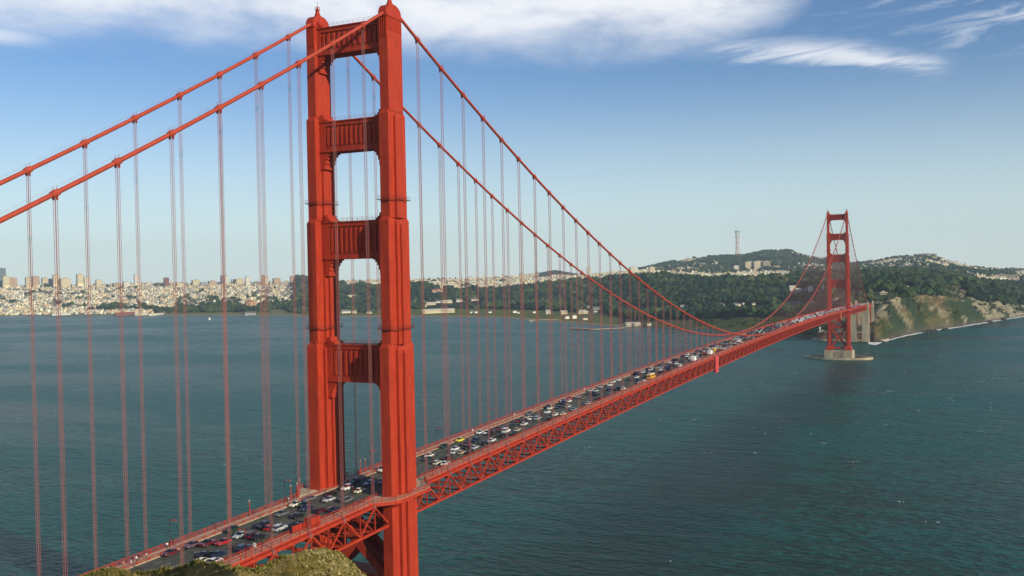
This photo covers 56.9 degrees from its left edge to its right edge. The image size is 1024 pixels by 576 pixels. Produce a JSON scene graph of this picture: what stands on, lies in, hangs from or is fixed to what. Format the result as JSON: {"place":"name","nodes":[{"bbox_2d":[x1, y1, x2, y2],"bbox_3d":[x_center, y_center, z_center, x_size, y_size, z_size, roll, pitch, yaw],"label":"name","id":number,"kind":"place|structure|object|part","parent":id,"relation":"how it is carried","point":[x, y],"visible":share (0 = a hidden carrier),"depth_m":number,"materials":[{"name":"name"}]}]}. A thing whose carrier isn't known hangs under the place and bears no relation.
{"place":"outdoors","nodes":[
{"label":"outdoors","id":0,"kind":"place"},
{"bbox_2d":[91,552,362,575],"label":"headland","id":1,"kind":"structure","parent":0,"point":[287,572],"depth_m":97.43,"materials":[{"name":"brown soil"}]},
{"bbox_2d":[79,547,366,575],"bbox_3d":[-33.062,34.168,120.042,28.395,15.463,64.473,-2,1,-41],"label":"brush","id":2,"kind":"object","parent":1,"relation":"on","point":[337,556],"visible":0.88,"depth_m":106.66,"materials":[{"name":"green plant"}]},
{"bbox_2d":[0,308,1023,575],"bbox_3d":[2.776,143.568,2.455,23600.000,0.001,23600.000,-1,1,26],"label":"water","id":3,"kind":"structure","parent":0,"point":[836,476],"depth_m":761.14,"materials":[{"name":"teal liquid"}]},
{"bbox_2d":[0,0,872,575],"bbox_3d":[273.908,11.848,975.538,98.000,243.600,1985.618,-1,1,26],"label":"suspension bridge","id":4,"kind":"structure","parent":3,"relation":"in","point":[390,502],"depth_m":298.41,"materials":[{"name":"orange paint"}]},
{"bbox_2d":[161,548,179,556],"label":"car","id":5,"kind":"object","parent":4,"relation":"on","point":[169,552],"visible":1,"depth_m":237.38,"materials":[{"name":"paint"}]},
{"bbox_2d":[184,540,200,547],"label":"car","id":6,"kind":"object","parent":4,"relation":"on","point":[192,543],"visible":0.95,"depth_m":243.62,"materials":[{"name":"paint"}]},
{"bbox_2d":[197,550,213,557],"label":"car","id":7,"kind":"object","parent":4,"relation":"on","point":[204,553],"visible":0.88,"depth_m":234.82,"materials":[{"name":"paint"}]},
{"bbox_2d":[198,538,217,546],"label":"pickup truck","id":8,"kind":"object","parent":4,"relation":"on","point":[206,542],"visible":1,"depth_m":244.19,"materials":[{"name":"paint"}]},
{"bbox_2d":[207,557,223,561],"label":"car","id":9,"kind":"object","parent":4,"relation":"on","point":[213,559],"visible":0.57,"depth_m":229.61,"materials":[{"name":"paint"}]},
{"bbox_2d":[210,550,227,557],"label":"car","id":10,"kind":"object","parent":4,"relation":"on","point":[216,553],"visible":0.98,"depth_m":234.97,"materials":[{"name":"paint"}]},
{"bbox_2d":[215,537,231,545],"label":"car","id":11,"kind":"object","parent":4,"relation":"on","point":[222,541],"visible":1,"depth_m":245.31,"materials":[{"name":"paint"}]},
{"bbox_2d":[224,525,239,531],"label":"car","id":12,"kind":"object","parent":4,"relation":"on","point":[233,527],"visible":0.86,"depth_m":257.07,"materials":[{"name":"paint"}]},
{"bbox_2d":[232,531,247,538],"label":"car","id":13,"kind":"object","parent":4,"relation":"on","point":[239,534],"visible":0.84,"depth_m":250.74,"materials":[{"name":"paint"}]},
{"bbox_2d":[238,528,246,557],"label":"street lamp","id":14,"kind":"object","parent":4,"relation":"on","point":[245,542],"visible":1,"depth_m":233.25,"materials":[{"name":"red metal"}]},
{"bbox_2d":[234,543,251,552],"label":"car","id":15,"kind":"object","parent":4,"relation":"on","point":[240,547],"visible":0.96,"depth_m":238.05,"materials":[{"name":"paint"}]},
{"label":"windows","id":16,"kind":"part","parent":15,"relation":"part of","materials":[{"name":"glass"}]},
{"bbox_2d":[246,531,256,538],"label":"car","id":17,"kind":"object","parent":4,"relation":"on","point":[250,534],"visible":0.86,"depth_m":250.00,"materials":[{"name":"paint"}]},
{"bbox_2d":[251,533,266,540],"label":"car","id":18,"kind":"object","parent":4,"relation":"on","point":[257,536],"visible":1,"depth_m":248.68,"materials":[{"name":"paint"}]},
{"bbox_2d":[255,520,270,529],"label":"car","id":19,"kind":"object","parent":4,"relation":"on","point":[261,524],"visible":0.88,"depth_m":259.07,"materials":[{"name":"paint"}]},
{"bbox_2d":[263,524,272,530],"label":"car","id":20,"kind":"object","parent":4,"relation":"on","point":[268,527],"visible":0.71,"depth_m":256.42,"materials":[{"name":"paint"}]},
{"bbox_2d":[271,523,287,531],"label":"car","id":21,"kind":"object","parent":4,"relation":"on","point":[278,527],"visible":1,"depth_m":255.62,"materials":[{"name":"paint"}]},
{"bbox_2d":[274,510,288,516],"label":"car","id":22,"kind":"object","parent":4,"relation":"on","point":[280,513],"visible":1,"depth_m":271.38,"materials":[{"name":"paint"}]},
{"bbox_2d":[289,500,300,506],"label":"car","id":23,"kind":"object","parent":4,"relation":"on","point":[294,503],"visible":0.91,"depth_m":281.41,"materials":[{"name":"paint"}]},
{"bbox_2d":[291,512,305,518],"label":"car","id":24,"kind":"object","parent":4,"relation":"on","point":[297,515],"visible":1,"depth_m":268.18,"materials":[{"name":"paint"}]},
{"bbox_2d":[297,501,310,507],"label":"car","id":25,"kind":"object","parent":4,"relation":"on","point":[302,504],"visible":0.91,"depth_m":280.75,"materials":[{"name":"paint"}]},
{"bbox_2d":[292,514,320,532],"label":"equipment screen","id":26,"kind":"object","parent":4,"relation":"on","point":[314,520],"visible":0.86,"depth_m":256.94,"materials":[{"name":"orange paint"}]},
{"bbox_2d":[299,504,313,510],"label":"car","id":27,"kind":"object","parent":4,"relation":"on","point":[304,508],"visible":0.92,"depth_m":276.60,"materials":[{"name":"paint"}]},
{"bbox_2d":[303,495,315,501],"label":"car","id":28,"kind":"object","parent":4,"relation":"on","point":[308,498],"visible":0.98,"depth_m":287.76,"materials":[{"name":"paint"}]},
{"bbox_2d":[315,508,327,513],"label":"car","id":29,"kind":"object","parent":4,"relation":"on","point":[319,510],"visible":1,"depth_m":272.85,"materials":[{"name":"paint"}]},
{"bbox_2d":[322,496,335,501],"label":"car","id":30,"kind":"object","parent":4,"relation":"on","point":[328,498],"visible":1,"depth_m":286.28,"materials":[{"name":"paint"}]},
{"bbox_2d":[325,491,337,496],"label":"car","id":31,"kind":"object","parent":4,"relation":"on","point":[331,493],"visible":0.88,"depth_m":292.46,"materials":[{"name":"paint"}]},
{"bbox_2d":[328,506,341,512],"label":"car","id":32,"kind":"object","parent":4,"relation":"on","point":[333,508],"visible":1,"depth_m":273.92,"materials":[{"name":"paint"}]},
{"bbox_2d":[340,496,353,502],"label":"car","id":33,"kind":"object","parent":4,"relation":"on","point":[345,499],"visible":1,"depth_m":283.77,"materials":[{"name":"paint"}]},
{"bbox_2d":[340,483,353,490],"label":"car","id":34,"kind":"object","parent":4,"relation":"on","point":[349,487],"visible":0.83,"depth_m":300.13,"materials":[{"name":"paint"}]},
{"bbox_2d":[349,477,361,482],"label":"car","id":35,"kind":"object","parent":4,"relation":"on","point":[354,480],"visible":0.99,"depth_m":309.49,"materials":[{"name":"paint"}]},
{"bbox_2d":[353,487,365,492],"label":"car","id":36,"kind":"object","parent":4,"relation":"on","point":[358,490],"visible":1,"depth_m":295.87,"materials":[{"name":"paint"}]},
{"bbox_2d":[363,479,375,485],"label":"car","id":37,"kind":"object","parent":4,"relation":"on","point":[368,482],"visible":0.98,"depth_m":306.01,"materials":[{"name":"paint"}]},
{"bbox_2d":[423,456,433,460],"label":"car","id":38,"kind":"object","parent":4,"relation":"on","point":[428,458],"visible":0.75,"depth_m":340.27,"materials":[{"name":"paint"}]},
{"bbox_2d":[432,460,441,464],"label":"car","id":39,"kind":"object","parent":4,"relation":"on","point":[436,462],"visible":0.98,"depth_m":332.94,"materials":[{"name":"paint"}]},
{"bbox_2d":[439,443,448,447],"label":"car","id":40,"kind":"object","parent":4,"relation":"on","point":[444,445],"visible":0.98,"depth_m":362.66,"materials":[{"name":"paint"}]},
{"bbox_2d":[455,437,463,441],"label":"car","id":41,"kind":"object","parent":4,"relation":"on","point":[459,439],"visible":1,"depth_m":374.34,"materials":[{"name":"paint"}]},
{"bbox_2d":[471,437,479,442],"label":"car","id":42,"kind":"object","parent":4,"relation":"on","point":[475,439],"visible":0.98,"depth_m":372.30,"materials":[{"name":"paint"}]},
{"bbox_2d":[488,430,496,435],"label":"car","id":43,"kind":"object","parent":4,"relation":"on","point":[492,433],"visible":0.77,"depth_m":385.97,"materials":[{"name":"paint"}]},
{"bbox_2d":[501,427,510,432],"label":"van","id":44,"kind":"object","parent":4,"relation":"on","point":[503,430],"visible":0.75,"depth_m":389.41,"materials":[{"name":"paint"}]},
{"bbox_2d":[646,373,654,378],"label":"bus","id":45,"kind":"object","parent":4,"relation":"on","point":[652,375],"visible":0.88,"depth_m":550.71,"materials":[{"name":"orange metal"}]},
{"bbox_2d":[786,303,869,322],"bbox_3d":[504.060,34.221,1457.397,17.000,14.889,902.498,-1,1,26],"label":"distant cars","id":46,"kind":"object","parent":4,"relation":"on","point":[820,313],"visible":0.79,"depth_m":1286.05,"materials":[{"name":"multicoloured"}]},
{"bbox_2d":[850,303,856,341],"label":"bridge pylon","id":47,"kind":"object","parent":4,"relation":"attached to","point":[853,327],"visible":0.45,"depth_m":1746.43,"materials":[{"name":"concrete"}]},
{"bbox_2d":[862,302,869,341],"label":"bridge pylon","id":48,"kind":"object","parent":4,"relation":"attached to","point":[865,328],"visible":0.97,"depth_m":1736.97,"materials":[{"name":"concrete"}]},
{"bbox_2d":[223,348,999,522],"bbox_3d":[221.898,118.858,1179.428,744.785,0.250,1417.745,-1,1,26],"label":"whitecaps","id":49,"kind":"object","parent":3,"relation":"on","point":[828,384],"visible":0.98,"depth_m":905.67,"materials":[{"name":"white liquid"}]},
{"bbox_2d":[868,316,1023,344],"bbox_3d":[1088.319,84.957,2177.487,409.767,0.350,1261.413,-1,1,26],"label":"surf","id":50,"kind":"structure","parent":3,"relation":"on","point":[874,343],"depth_m":1959.77,"materials":[{"name":"white liquid"}]},
{"bbox_2d":[0,253,1023,341],"bbox_3d":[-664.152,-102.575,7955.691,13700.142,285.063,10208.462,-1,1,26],"label":"terrain","id":51,"kind":"structure","parent":0,"point":[929,312],"depth_m":2351.32,"materials":[{"name":"green plant"}]},
{"bbox_2d":[0,268,5,286],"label":"tower block","id":52,"kind":"structure","parent":51,"relation":"on","point":[2,271],"depth_m":6017.96,"materials":[{"name":"grey"}]},
{"bbox_2d":[2,276,9,287],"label":"tower block","id":53,"kind":"structure","parent":51,"relation":"on","point":[6,281],"depth_m":5948.40,"materials":[{"name":"grey concrete"}]},
{"bbox_2d":[10,277,16,286],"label":"tower block","id":54,"kind":"structure","parent":51,"relation":"on","point":[13,281],"depth_m":6046.52,"materials":[{"name":"grey"}]},
{"bbox_2d":[25,277,30,287],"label":"tower block","id":55,"kind":"structure","parent":51,"relation":"on","point":[27,281],"depth_m":5923.75,"materials":[{"name":"grey concrete"}]},
{"bbox_2d":[32,276,39,286],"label":"tower block","id":56,"kind":"structure","parent":51,"relation":"on","point":[35,281],"depth_m":6039.00,"materials":[{"name":"pink concrete"}]},
{"bbox_2d":[41,277,47,286],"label":"tower block","id":57,"kind":"structure","parent":51,"relation":"on","point":[44,281],"depth_m":6030.10,"materials":[{"name":"grey concrete"}]},
{"bbox_2d":[48,278,52,287],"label":"tower block","id":58,"kind":"structure","parent":51,"relation":"on","point":[50,282],"depth_m":5968.58,"materials":[{"name":"grey"}]},
{"bbox_2d":[52,274,58,286],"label":"tower block","id":59,"kind":"structure","parent":51,"relation":"on","point":[53,281],"depth_m":5918.84,"materials":[{"name":"grey concrete"}]},
{"bbox_2d":[51,312,70,315],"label":"house","id":60,"kind":"structure","parent":51,"relation":"on","point":[65,313],"depth_m":3880.95,"materials":[{"name":"beige"}]},
{"bbox_2d":[60,278,70,287],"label":"tower block","id":61,"kind":"structure","parent":51,"relation":"on","point":[66,282],"depth_m":5909.58,"materials":[{"name":"grey concrete"}]},
{"bbox_2d":[76,274,83,286],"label":"tower block","id":62,"kind":"structure","parent":51,"relation":"on","point":[79,279],"depth_m":6025.28,"materials":[{"name":"grey concrete"}]},
{"bbox_2d":[84,276,89,285],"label":"tower block","id":63,"kind":"structure","parent":51,"relation":"on","point":[85,284],"depth_m":6052.82,"materials":[{"name":"grey concrete"}]},
{"bbox_2d":[95,279,101,287],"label":"tower block","id":64,"kind":"structure","parent":51,"relation":"on","point":[98,282],"depth_m":5866.31,"materials":[{"name":"grey concrete"}]},
{"bbox_2d":[112,283,120,287],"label":"tower block","id":65,"kind":"structure","parent":51,"relation":"on","point":[115,285],"depth_m":5820.51,"materials":[{"name":"grey concrete"}]},
{"bbox_2d":[114,312,135,315],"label":"house","id":66,"kind":"structure","parent":51,"relation":"on","point":[123,313],"depth_m":3752.83,"materials":[{"name":"red brick"}]},
{"bbox_2d":[123,281,129,286],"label":"tower block","id":67,"kind":"structure","parent":51,"relation":"on","point":[126,283],"depth_m":5878.74,"materials":[{"name":"grey concrete"}]},
{"bbox_2d":[134,274,138,285],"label":"tower block","id":68,"kind":"structure","parent":51,"relation":"on","point":[135,278],"depth_m":6025.65,"materials":[{"name":"grey concrete"}]},
{"bbox_2d":[134,312,147,315],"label":"house","id":69,"kind":"structure","parent":51,"relation":"on","point":[143,313],"depth_m":3722.59,"materials":[{"name":"beige"}]},
{"bbox_2d":[148,313,163,315],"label":"house","id":70,"kind":"structure","parent":51,"relation":"on","point":[150,314],"depth_m":3691.60,"materials":[{"name":"beige"}]},
{"bbox_2d":[163,277,168,286],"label":"tower block","id":71,"kind":"structure","parent":51,"relation":"on","point":[165,281],"depth_m":5775.82,"materials":[{"name":"pink concrete"}]},
{"bbox_2d":[191,279,199,285],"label":"tower block","id":72,"kind":"structure","parent":51,"relation":"on","point":[196,282],"depth_m":5867.67,"materials":[{"name":"grey concrete"}]},
{"bbox_2d":[208,280,216,285],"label":"tower block","id":73,"kind":"structure","parent":51,"relation":"on","point":[213,282],"depth_m":5822.37,"materials":[{"name":"white concrete"}]},
{"bbox_2d":[225,275,228,283],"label":"tower block","id":74,"kind":"structure","parent":51,"relation":"on","point":[226,279],"depth_m":5871.72,"materials":[{"name":"grey concrete"}]},
{"bbox_2d":[235,278,243,284],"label":"tower block","id":75,"kind":"structure","parent":51,"relation":"on","point":[239,281],"depth_m":5968.65,"materials":[{"name":"grey concrete"}]},
{"bbox_2d":[245,276,249,285],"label":"tower block","id":76,"kind":"structure","parent":51,"relation":"on","point":[247,280],"depth_m":5746.81,"materials":[{"name":"grey concrete"}]},
{"bbox_2d":[241,300,256,305],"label":"rotunda","id":77,"kind":"structure","parent":51,"relation":"on","point":[250,302],"depth_m":4082.17,"materials":[{"name":"brown stone"}]},
{"bbox_2d":[243,311,255,314],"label":"house","id":78,"kind":"structure","parent":51,"relation":"on","point":[250,313],"depth_m":3525.20,"materials":[{"name":"grey"}]},
{"bbox_2d":[265,277,269,284],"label":"tower block","id":79,"kind":"structure","parent":51,"relation":"on","point":[267,280],"depth_m":5836.13,"materials":[{"name":"grey concrete"}]},
{"bbox_2d":[272,278,280,283],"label":"tower block","id":80,"kind":"structure","parent":51,"relation":"on","point":[276,280],"depth_m":5804.58,"materials":[{"name":"pink"}]},
{"bbox_2d":[340,309,350,312],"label":"house","id":81,"kind":"structure","parent":51,"relation":"on","point":[345,311],"depth_m":3458.18,"materials":[{"name":"grey"}]},
{"bbox_2d":[425,302,435,305],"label":"house","id":82,"kind":"structure","parent":51,"relation":"on","point":[430,303],"depth_m":3958.16,"materials":[{"name":"beige"}]},
{"bbox_2d":[424,308,454,313],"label":"house","id":83,"kind":"structure","parent":51,"relation":"on","point":[449,310],"depth_m":3313.79,"materials":[{"name":"beige"}]},
{"bbox_2d":[0,252,1023,314],"bbox_3d":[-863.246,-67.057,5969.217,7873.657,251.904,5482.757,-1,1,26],"label":"city houses","id":84,"kind":"structure","parent":51,"relation":"on","point":[230,292],"depth_m":5221.62,"materials":[{"name":"paint"}]},
{"bbox_2d":[0,248,1023,312],"bbox_3d":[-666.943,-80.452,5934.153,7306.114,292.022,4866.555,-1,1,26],"label":"city trees","id":85,"kind":"object","parent":51,"relation":"on","point":[726,261],"visible":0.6,"depth_m":4985.87,"materials":[{"name":"green plant"}]},
{"bbox_2d":[577,310,588,313],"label":"building","id":86,"kind":"structure","parent":51,"relation":"on","point":[584,311],"depth_m":2989.24,"materials":[{"name":"beige"}]},
{"bbox_2d":[625,322,633,325],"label":"house","id":87,"kind":"structure","parent":51,"relation":"on","point":[627,323],"depth_m":2380.82,"materials":[{"name":"beige"}]},
{"bbox_2d":[629,266,637,273],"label":"building","id":88,"kind":"structure","parent":51,"relation":"on","point":[633,269],"depth_m":4294.06,"materials":[{"name":"beige concrete"}]},
{"bbox_2d":[633,322,640,325],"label":"house","id":89,"kind":"structure","parent":51,"relation":"on","point":[637,324],"depth_m":2377.15,"materials":[{"name":"beige"}]},
{"bbox_2d":[649,266,654,272],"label":"building","id":90,"kind":"structure","parent":51,"relation":"on","point":[651,268],"depth_m":4151.34,"materials":[{"name":"beige concrete"}]},
{"bbox_2d":[293,268,1023,319],"bbox_3d":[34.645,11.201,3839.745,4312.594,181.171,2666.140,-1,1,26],"label":"woodland","id":91,"kind":"object","parent":51,"relation":"on","point":[704,296],"visible":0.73,"depth_m":3038.88,"materials":[{"name":"green plant"}]},
{"bbox_2d":[735,227,739,253],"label":"radio mast","id":92,"kind":"object","parent":51,"relation":"on","point":[736,233],"visible":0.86,"depth_m":7091.48,"materials":[{"name":"grey metal"}]},
{"bbox_2d":[745,261,753,269],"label":"building","id":93,"kind":"structure","parent":51,"relation":"on","point":[749,264],"depth_m":5710.25,"materials":[{"name":"beige concrete"}]},
{"bbox_2d":[753,261,762,268],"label":"building","id":94,"kind":"structure","parent":51,"relation":"on","point":[758,264],"depth_m":5697.66,"materials":[{"name":"beige concrete"}]},
{"bbox_2d":[763,261,769,266],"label":"building","id":95,"kind":"structure","parent":51,"relation":"on","point":[765,263],"depth_m":5685.59,"materials":[{"name":"beige concrete"}]},
{"bbox_2d":[789,285,795,292],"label":"house","id":96,"kind":"structure","parent":51,"relation":"on","point":[791,287],"depth_m":2813.14,"materials":[{"name":"beige"}]},
{"bbox_2d":[786,301,802,305],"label":"house","id":97,"kind":"structure","parent":51,"relation":"on","point":[795,303],"depth_m":2523.89,"materials":[{"name":"grey"}]},
{"bbox_2d":[818,327,861,338],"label":"fort","id":98,"kind":"structure","parent":51,"relation":"on","point":[822,334],"depth_m":1804.44,"materials":[{"name":"brick"}]},
{"bbox_2d":[812,337,888,340],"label":"seawall","id":99,"kind":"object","parent":51,"relation":"on","point":[817,339],"visible":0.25,"depth_m":1800.60,"materials":[{"name":"concrete"}]},
{"bbox_2d":[855,301,861,326],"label":"bridge pylon","id":100,"kind":"object","parent":99,"relation":"on","point":[859,315],"visible":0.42,"depth_m":1839.36,"materials":[{"name":"concrete"}]},
{"bbox_2d":[869,300,873,322],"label":"bridge pylon","id":101,"kind":"object","parent":99,"relation":"on","point":[872,313],"visible":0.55,"depth_m":1829.33,"materials":[{"name":"concrete"}]},
{"bbox_2d":[694,284,1023,334],"bbox_3d":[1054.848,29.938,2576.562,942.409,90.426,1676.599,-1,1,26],"label":"scrub","id":102,"kind":"object","parent":51,"relation":"on","point":[825,325],"visible":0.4,"depth_m":2251.11,"materials":[{"name":"green plant"}]},
{"bbox_2d":[0,0,1023,284],"label":"sky","id":103,"kind":"structure","parent":0,"point":[665,128],"materials":[{"name":"blue"}]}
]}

